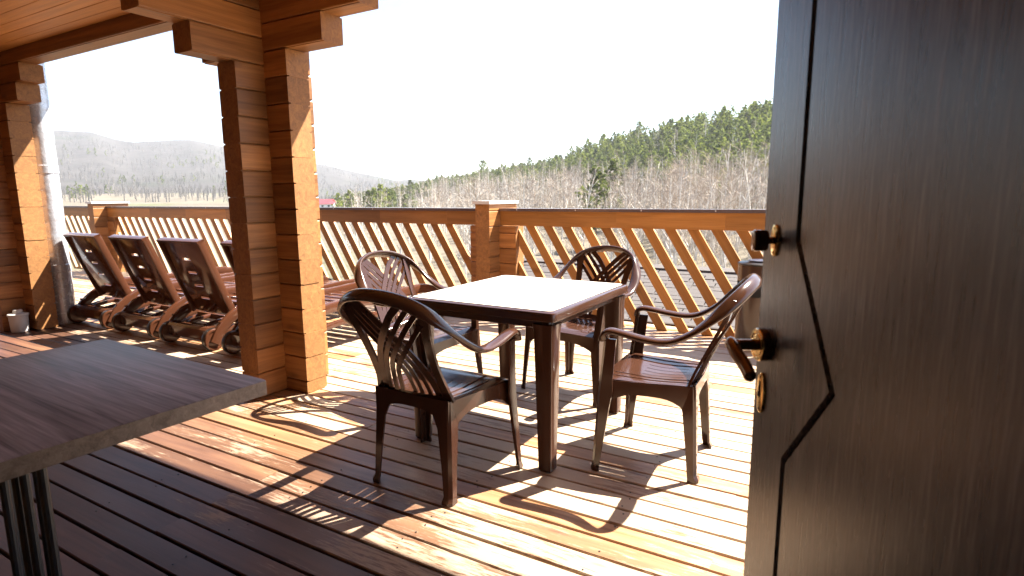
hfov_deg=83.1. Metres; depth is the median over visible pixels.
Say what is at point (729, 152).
birch tree
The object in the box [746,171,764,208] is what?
birch tree
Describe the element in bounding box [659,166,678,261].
birch tree
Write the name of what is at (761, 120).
pine tree
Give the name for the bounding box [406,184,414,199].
pine tree
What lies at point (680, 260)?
birch tree
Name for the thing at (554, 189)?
birch tree
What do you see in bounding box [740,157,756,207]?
birch tree
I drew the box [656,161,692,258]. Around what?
birch tree
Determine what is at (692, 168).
birch tree
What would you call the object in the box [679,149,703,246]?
birch tree
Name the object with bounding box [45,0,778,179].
sky
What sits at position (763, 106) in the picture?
pine tree
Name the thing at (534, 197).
birch tree
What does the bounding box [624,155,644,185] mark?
pine tree
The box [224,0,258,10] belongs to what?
cross beam
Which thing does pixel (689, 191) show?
birch tree
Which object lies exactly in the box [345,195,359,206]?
pine tree
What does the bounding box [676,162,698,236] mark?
birch tree
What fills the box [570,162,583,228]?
birch tree
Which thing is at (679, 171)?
birch tree
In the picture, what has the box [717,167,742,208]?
birch tree
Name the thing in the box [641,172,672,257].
birch tree
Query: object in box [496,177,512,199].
birch tree
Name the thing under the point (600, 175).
pine tree
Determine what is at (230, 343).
sun lounger
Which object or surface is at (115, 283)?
sun lounger
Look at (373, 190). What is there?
pine tree
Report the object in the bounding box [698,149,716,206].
birch tree
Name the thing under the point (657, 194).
birch tree
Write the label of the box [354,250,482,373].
plastic armchair
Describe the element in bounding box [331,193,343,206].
pine tree
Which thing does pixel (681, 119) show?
pine tree
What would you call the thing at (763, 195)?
birch tree
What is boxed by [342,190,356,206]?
pine tree
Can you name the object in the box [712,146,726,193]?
birch tree
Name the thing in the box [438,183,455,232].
birch tree
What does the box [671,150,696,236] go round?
birch tree
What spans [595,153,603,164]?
pine tree
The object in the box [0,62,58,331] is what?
log pillar
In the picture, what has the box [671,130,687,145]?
pine tree
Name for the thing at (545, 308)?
plastic table
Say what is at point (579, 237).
birch tree
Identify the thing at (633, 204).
birch tree
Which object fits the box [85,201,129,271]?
rail post
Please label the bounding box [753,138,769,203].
birch tree
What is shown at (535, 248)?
birch tree
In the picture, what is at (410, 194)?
pine tree
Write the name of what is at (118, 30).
porch beam
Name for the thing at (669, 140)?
pine tree
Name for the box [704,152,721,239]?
birch tree
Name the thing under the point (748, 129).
pine tree
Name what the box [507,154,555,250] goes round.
birch tree
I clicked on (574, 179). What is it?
birch tree
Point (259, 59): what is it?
log pillar
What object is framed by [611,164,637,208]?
birch tree
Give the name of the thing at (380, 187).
pine tree
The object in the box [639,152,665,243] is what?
birch tree
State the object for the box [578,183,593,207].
pine tree
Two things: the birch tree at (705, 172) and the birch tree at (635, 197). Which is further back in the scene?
the birch tree at (705, 172)
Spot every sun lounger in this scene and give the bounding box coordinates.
[63,232,234,328]
[108,234,234,338]
[156,237,381,350]
[220,240,442,353]
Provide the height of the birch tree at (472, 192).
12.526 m
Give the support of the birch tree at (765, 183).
on the ground
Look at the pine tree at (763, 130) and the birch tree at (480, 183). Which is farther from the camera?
the pine tree at (763, 130)
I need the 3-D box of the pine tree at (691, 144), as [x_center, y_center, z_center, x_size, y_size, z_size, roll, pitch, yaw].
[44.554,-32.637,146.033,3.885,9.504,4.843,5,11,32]
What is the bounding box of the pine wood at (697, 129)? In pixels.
[341,98,772,208]
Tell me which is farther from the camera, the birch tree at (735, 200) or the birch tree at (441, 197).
the birch tree at (441, 197)
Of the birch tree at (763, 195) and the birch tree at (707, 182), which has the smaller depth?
the birch tree at (763, 195)
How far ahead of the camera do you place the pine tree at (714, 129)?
166.02 m
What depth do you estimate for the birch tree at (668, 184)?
78.56 m
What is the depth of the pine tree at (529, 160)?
307.63 m
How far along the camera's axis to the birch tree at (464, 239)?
54.86 m
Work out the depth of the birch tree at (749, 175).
85.64 m
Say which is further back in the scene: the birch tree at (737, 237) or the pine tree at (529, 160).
the pine tree at (529, 160)
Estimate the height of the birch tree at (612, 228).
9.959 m
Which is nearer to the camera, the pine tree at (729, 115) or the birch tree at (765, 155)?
the birch tree at (765, 155)
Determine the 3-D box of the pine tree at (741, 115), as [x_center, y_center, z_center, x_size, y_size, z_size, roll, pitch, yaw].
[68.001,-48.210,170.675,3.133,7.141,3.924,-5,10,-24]
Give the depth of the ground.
112.17 m
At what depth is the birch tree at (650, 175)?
102.94 m
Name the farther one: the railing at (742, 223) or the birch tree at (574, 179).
the birch tree at (574, 179)
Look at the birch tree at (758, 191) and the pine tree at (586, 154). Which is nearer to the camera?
the birch tree at (758, 191)
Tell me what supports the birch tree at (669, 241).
on the ground
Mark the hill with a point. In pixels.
(331, 177)
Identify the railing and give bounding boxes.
[63,206,93,268]
[105,206,231,272]
[318,207,475,296]
[499,208,765,337]
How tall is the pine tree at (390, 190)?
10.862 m
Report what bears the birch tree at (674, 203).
on the ground
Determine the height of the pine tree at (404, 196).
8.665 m
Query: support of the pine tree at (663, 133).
on the ground
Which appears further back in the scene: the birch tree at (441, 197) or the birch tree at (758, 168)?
the birch tree at (441, 197)
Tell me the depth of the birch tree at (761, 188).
73.61 m
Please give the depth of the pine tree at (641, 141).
188.53 m
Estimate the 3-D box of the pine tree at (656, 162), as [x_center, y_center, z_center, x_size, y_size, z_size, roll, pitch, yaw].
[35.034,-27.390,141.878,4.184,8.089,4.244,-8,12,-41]
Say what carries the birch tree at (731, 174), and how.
on the ground
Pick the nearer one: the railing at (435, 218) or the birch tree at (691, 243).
the railing at (435, 218)
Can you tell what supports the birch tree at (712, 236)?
on the ground
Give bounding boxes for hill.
[54,130,449,198]
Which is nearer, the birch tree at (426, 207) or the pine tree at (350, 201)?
the birch tree at (426, 207)
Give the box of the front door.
[725,0,1023,575]
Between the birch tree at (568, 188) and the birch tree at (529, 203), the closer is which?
the birch tree at (529, 203)
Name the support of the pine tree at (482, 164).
on the ground
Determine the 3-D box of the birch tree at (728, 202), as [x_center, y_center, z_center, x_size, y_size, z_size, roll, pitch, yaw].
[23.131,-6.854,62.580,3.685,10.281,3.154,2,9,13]
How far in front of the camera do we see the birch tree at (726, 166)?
98.86 m
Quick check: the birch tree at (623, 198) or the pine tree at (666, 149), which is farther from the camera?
the pine tree at (666, 149)
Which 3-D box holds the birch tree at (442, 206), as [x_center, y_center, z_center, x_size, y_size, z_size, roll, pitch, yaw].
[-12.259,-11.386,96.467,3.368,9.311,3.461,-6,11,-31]
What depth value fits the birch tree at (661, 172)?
98.53 m
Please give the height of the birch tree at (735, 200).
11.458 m
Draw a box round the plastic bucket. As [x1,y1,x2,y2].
[7,309,29,332]
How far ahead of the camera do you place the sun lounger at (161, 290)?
5.11 m
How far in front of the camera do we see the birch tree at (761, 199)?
58.53 m
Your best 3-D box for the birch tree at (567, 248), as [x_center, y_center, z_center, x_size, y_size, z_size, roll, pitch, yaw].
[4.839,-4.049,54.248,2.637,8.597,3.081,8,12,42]
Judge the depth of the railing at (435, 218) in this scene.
6.46 m
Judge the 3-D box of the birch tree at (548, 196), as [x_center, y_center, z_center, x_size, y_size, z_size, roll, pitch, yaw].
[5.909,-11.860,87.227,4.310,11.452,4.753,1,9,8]
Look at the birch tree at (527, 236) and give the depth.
59.33 m
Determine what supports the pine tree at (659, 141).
on the ground
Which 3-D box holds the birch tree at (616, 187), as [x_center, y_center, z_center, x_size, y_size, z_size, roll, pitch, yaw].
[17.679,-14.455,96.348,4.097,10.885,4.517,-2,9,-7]
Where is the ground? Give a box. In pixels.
[62,135,762,287]
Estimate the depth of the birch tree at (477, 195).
53.84 m
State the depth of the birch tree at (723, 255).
49.21 m
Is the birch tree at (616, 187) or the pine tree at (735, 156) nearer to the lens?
the birch tree at (616, 187)
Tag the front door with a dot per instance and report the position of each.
(884, 343)
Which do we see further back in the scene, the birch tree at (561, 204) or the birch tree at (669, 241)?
the birch tree at (561, 204)
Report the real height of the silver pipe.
2.700 m
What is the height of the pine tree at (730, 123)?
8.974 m
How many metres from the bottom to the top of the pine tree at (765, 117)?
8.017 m
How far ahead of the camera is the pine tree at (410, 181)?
276.53 m
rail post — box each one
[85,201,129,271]
[470,200,523,281]
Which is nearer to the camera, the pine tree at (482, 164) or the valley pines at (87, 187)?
the pine tree at (482, 164)
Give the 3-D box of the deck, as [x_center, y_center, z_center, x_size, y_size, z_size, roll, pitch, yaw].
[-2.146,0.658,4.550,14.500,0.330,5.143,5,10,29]
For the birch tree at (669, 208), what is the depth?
63.80 m
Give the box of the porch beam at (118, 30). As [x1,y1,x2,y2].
[0,13,173,66]
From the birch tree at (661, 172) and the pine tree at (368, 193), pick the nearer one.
the birch tree at (661, 172)
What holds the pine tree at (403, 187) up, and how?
on the ground
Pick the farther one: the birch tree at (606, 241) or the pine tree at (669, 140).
the pine tree at (669, 140)
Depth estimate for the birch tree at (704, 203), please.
69.39 m
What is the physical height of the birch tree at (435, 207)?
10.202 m
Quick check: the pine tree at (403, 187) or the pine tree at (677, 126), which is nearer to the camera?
the pine tree at (677, 126)
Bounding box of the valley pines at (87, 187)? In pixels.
[60,144,402,200]
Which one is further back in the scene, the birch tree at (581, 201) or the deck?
the birch tree at (581, 201)
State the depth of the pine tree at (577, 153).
233.95 m
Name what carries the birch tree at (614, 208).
on the ground
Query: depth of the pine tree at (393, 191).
230.38 m
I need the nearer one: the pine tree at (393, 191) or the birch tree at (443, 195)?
the birch tree at (443, 195)
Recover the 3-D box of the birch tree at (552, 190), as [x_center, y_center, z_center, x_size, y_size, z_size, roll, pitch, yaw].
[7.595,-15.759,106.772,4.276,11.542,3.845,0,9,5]
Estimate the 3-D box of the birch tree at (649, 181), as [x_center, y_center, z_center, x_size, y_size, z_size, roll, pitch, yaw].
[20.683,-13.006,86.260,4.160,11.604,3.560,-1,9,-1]
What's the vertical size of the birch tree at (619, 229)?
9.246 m
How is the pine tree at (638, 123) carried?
on the ground
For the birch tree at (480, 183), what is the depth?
115.47 m
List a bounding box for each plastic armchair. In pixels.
[337,288,522,506]
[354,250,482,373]
[521,245,640,406]
[591,273,761,483]
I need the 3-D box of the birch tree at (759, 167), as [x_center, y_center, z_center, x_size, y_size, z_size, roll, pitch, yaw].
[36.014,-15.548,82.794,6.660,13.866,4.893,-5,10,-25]
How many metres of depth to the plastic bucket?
5.24 m
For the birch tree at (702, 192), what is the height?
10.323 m
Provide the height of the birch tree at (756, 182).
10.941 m
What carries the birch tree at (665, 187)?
on the ground
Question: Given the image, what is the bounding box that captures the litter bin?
[734,259,762,350]
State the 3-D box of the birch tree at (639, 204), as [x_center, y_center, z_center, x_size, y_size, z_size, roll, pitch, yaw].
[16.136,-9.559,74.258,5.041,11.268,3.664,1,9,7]
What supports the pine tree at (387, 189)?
on the ground
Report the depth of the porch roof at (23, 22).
3.96 m
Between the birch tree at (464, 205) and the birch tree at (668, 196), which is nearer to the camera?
the birch tree at (668, 196)
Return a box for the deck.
[0,270,756,575]
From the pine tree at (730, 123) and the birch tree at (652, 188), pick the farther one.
the pine tree at (730, 123)
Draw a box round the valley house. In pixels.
[319,199,335,206]
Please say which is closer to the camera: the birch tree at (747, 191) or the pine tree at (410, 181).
the birch tree at (747, 191)
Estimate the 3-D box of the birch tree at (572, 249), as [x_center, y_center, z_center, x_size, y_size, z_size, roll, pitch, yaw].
[6.025,-5.518,53.842,3.807,11.709,5.238,-12,15,-52]
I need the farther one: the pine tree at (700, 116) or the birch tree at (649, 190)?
the pine tree at (700, 116)
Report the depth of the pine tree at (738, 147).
129.00 m
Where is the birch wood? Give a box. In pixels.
[334,107,756,237]
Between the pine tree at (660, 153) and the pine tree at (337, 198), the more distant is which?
the pine tree at (337, 198)
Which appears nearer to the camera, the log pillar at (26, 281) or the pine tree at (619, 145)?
the log pillar at (26, 281)
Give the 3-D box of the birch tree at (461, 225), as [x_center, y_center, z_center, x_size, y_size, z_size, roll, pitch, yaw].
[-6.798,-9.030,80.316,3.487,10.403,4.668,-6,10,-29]
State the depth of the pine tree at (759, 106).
164.56 m
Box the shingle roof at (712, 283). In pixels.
[523,258,737,328]
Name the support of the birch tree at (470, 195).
on the ground
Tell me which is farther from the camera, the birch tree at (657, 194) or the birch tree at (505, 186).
the birch tree at (657, 194)
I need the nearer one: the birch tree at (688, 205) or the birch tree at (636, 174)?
the birch tree at (688, 205)
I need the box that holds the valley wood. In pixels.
[55,129,424,203]
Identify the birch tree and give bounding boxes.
[347,183,372,250]
[359,223,386,278]
[378,190,388,244]
[395,201,408,253]
[411,176,439,261]
[427,193,441,244]
[434,183,446,227]
[434,187,448,207]
[434,194,450,246]
[435,175,452,232]
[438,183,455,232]
[449,174,467,207]
[454,199,471,276]
[455,190,468,258]
[456,179,484,249]
[459,180,484,234]
[459,196,472,248]
[461,169,493,252]
[462,174,478,255]
[474,169,484,200]
[484,179,505,200]
[496,156,538,246]
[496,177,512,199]
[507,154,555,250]
[513,169,525,203]
[514,199,541,257]
[515,161,545,253]
[521,172,548,243]
[523,174,543,249]
[530,182,543,247]
[537,203,558,245]
[539,173,555,246]
[541,181,558,255]
[545,174,560,207]
[546,171,562,207]
[548,170,598,256]
[550,165,574,234]
[552,201,575,257]
[557,167,572,207]
[557,172,576,204]
[562,157,603,240]
[563,173,577,207]
[567,163,580,203]
[569,204,589,257]
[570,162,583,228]
[572,177,585,234]
[587,169,626,260]
[596,193,615,259]
[598,193,621,261]
[604,183,620,258]
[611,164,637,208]
[611,172,621,230]
[613,173,657,251]
[614,185,648,260]
[615,197,638,248]
[616,169,637,249]
[618,171,634,208]
[621,162,640,208]
[625,178,649,240]
[629,158,642,205]
[629,175,647,255]
[637,178,650,240]
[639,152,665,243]
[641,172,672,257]
[642,167,658,208]
[642,182,681,263]
[643,151,658,199]
[643,158,703,264]
[644,186,663,250]
[650,172,670,234]
[651,164,678,245]
[655,169,680,249]
[656,155,672,200]
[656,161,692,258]
[657,162,677,238]
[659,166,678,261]
[660,164,693,264]
[660,185,681,252]
[661,168,689,254]
[670,150,692,201]
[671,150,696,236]
[671,192,704,265]
[673,173,696,265]
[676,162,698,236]
[677,163,721,260]
[678,164,700,246]
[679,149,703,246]
[685,144,700,207]
[687,158,705,204]
[689,207,719,266]
[692,175,712,208]
[695,181,709,255]
[696,155,721,239]
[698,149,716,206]
[700,172,738,257]
[701,165,728,239]
[702,160,747,267]
[702,173,721,208]
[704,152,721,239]
[711,186,741,267]
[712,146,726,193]
[712,189,735,267]
[716,173,744,265]
[716,181,739,243]
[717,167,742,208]
[718,146,751,204]
[718,147,754,234]
[719,143,736,198]
[719,148,732,201]
[721,165,743,239]
[724,143,745,194]
[727,128,767,253]
[730,146,765,253]
[733,164,758,246]
[736,156,761,204]
[738,150,757,208]
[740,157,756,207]
[743,150,767,208]
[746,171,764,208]
[749,145,768,207]
[749,146,769,202]
[749,176,767,233]
[752,176,766,206]
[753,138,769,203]
[755,176,767,208]
[757,163,768,206]
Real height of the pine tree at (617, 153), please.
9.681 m
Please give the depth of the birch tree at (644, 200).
84.08 m
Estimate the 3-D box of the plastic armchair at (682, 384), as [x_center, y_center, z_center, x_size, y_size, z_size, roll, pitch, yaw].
[0.752,0.353,2.588,0.638,0.869,0.624,4,10,26]
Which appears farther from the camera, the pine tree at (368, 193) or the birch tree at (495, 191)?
the pine tree at (368, 193)
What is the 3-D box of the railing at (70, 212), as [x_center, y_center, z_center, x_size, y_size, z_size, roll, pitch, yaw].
[-7.311,-0.850,9.962,1.398,1.117,0.156,5,10,29]
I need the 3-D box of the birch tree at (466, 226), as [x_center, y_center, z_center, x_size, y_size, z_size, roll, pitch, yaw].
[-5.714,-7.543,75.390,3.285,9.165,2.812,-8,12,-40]
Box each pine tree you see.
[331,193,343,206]
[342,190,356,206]
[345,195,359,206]
[362,190,373,206]
[368,187,383,206]
[370,191,384,206]
[376,184,390,206]
[381,187,396,206]
[385,189,396,206]
[388,188,396,206]
[398,184,406,202]
[401,194,408,206]
[403,179,415,195]
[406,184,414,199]
[406,189,418,207]
[420,182,430,198]
[476,160,490,173]
[525,157,533,165]
[574,152,580,163]
[575,159,587,181]
[575,164,621,234]
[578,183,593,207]
[581,146,592,161]
[585,161,593,179]
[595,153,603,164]
[595,158,625,208]
[600,133,606,143]
[609,155,620,171]
[611,136,626,157]
[614,143,623,156]
[614,151,622,167]
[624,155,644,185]
[633,121,644,137]
[635,142,648,155]
[636,139,647,151]
[653,160,661,175]
[654,134,663,153]
[654,150,663,166]
[657,129,666,148]
[658,146,672,158]
[665,135,677,156]
[670,122,680,135]
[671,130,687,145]
[676,116,684,130]
[681,140,695,158]
[694,113,705,125]
[707,126,716,145]
[718,105,728,125]
[719,110,735,126]
[723,121,736,144]
[726,155,740,169]
[729,143,743,157]
[737,113,747,122]
[744,127,752,139]
[746,117,755,127]
[750,136,757,148]
[752,104,765,125]
[753,118,767,132]
[753,127,768,149]
[754,114,770,129]
[757,134,770,151]
[758,104,767,121]
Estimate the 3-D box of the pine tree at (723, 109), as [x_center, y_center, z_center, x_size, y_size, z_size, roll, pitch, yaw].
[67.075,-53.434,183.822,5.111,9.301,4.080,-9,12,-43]
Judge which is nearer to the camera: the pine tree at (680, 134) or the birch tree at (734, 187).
the birch tree at (734, 187)
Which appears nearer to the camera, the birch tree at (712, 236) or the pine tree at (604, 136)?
the birch tree at (712, 236)
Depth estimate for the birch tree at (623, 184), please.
82.49 m
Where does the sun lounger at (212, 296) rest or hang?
on the deck
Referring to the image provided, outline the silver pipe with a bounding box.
[27,63,75,324]
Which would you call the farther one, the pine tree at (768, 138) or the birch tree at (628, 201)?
the pine tree at (768, 138)
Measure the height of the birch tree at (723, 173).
12.609 m
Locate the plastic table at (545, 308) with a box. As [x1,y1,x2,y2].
[409,275,627,472]
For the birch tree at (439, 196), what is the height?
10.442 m
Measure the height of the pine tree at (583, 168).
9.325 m
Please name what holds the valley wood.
on the hill
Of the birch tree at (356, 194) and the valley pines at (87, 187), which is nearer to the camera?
the birch tree at (356, 194)
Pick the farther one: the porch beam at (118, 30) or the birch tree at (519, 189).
the birch tree at (519, 189)
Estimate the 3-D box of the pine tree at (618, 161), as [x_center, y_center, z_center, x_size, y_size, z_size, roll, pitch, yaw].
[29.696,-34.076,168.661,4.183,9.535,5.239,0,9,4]
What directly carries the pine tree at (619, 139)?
on the ground
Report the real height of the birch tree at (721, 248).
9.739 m
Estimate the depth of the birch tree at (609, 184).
51.28 m
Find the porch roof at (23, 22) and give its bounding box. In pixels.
[0,0,129,51]
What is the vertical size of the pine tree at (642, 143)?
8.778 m
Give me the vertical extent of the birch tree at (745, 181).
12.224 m
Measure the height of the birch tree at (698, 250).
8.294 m
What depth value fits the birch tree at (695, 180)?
80.81 m
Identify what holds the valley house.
on the ground
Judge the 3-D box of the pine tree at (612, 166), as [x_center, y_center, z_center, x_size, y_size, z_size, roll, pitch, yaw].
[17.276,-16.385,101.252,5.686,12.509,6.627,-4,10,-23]
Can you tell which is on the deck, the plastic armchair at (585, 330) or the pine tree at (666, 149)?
the plastic armchair at (585, 330)
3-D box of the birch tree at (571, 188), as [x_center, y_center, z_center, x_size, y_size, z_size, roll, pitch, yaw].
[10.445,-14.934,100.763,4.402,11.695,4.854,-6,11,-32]
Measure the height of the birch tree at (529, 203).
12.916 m
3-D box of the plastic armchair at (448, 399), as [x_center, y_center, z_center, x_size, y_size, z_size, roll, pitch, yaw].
[-0.355,0.392,2.396,0.624,0.869,0.638,5,11,31]
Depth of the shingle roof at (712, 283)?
7.44 m
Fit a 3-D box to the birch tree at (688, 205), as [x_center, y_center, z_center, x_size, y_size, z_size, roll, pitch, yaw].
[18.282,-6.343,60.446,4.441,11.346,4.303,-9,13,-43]
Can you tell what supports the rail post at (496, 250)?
on the deck
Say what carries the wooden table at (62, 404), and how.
on the deck
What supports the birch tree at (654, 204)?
on the ground
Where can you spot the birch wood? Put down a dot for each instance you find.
(493, 189)
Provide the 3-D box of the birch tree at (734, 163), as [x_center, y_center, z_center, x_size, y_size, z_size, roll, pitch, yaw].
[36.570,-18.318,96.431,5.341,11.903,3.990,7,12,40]
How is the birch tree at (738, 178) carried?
on the ground
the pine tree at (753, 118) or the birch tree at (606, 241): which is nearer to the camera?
the birch tree at (606, 241)
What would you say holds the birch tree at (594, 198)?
on the ground
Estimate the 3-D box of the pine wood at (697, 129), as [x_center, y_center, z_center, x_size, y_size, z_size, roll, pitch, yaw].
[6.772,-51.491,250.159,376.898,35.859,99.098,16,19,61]
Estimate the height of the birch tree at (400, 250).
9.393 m
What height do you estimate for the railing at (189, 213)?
1.117 m
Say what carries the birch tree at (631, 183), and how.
on the ground
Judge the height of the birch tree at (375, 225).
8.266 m
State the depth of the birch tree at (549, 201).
67.67 m
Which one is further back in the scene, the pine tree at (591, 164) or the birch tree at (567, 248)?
the pine tree at (591, 164)
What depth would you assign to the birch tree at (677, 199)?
64.00 m
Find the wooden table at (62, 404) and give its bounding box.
[0,339,266,575]
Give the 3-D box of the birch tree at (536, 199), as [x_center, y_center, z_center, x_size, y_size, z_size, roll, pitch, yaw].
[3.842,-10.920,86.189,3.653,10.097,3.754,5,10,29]
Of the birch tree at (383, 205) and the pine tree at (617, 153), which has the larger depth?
the pine tree at (617, 153)
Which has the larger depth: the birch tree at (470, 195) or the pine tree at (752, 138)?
the pine tree at (752, 138)
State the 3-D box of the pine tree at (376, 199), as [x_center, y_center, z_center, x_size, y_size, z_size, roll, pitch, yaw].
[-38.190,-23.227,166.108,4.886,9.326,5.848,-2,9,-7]
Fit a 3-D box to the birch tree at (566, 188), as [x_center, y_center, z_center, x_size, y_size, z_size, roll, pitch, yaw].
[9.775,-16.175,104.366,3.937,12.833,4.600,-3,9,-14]
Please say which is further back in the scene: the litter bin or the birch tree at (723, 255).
the birch tree at (723, 255)
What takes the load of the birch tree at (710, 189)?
on the ground
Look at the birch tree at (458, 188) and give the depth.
98.77 m
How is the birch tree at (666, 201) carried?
on the ground
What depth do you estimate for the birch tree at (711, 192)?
67.23 m
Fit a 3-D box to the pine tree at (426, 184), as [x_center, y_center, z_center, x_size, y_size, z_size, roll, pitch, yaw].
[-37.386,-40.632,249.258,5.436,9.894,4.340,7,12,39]
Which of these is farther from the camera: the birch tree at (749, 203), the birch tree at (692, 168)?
the birch tree at (692, 168)
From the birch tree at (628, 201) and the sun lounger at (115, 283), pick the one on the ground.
the birch tree at (628, 201)
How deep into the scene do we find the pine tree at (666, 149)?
149.35 m
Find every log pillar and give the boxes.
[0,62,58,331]
[120,0,378,397]
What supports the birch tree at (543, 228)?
on the ground

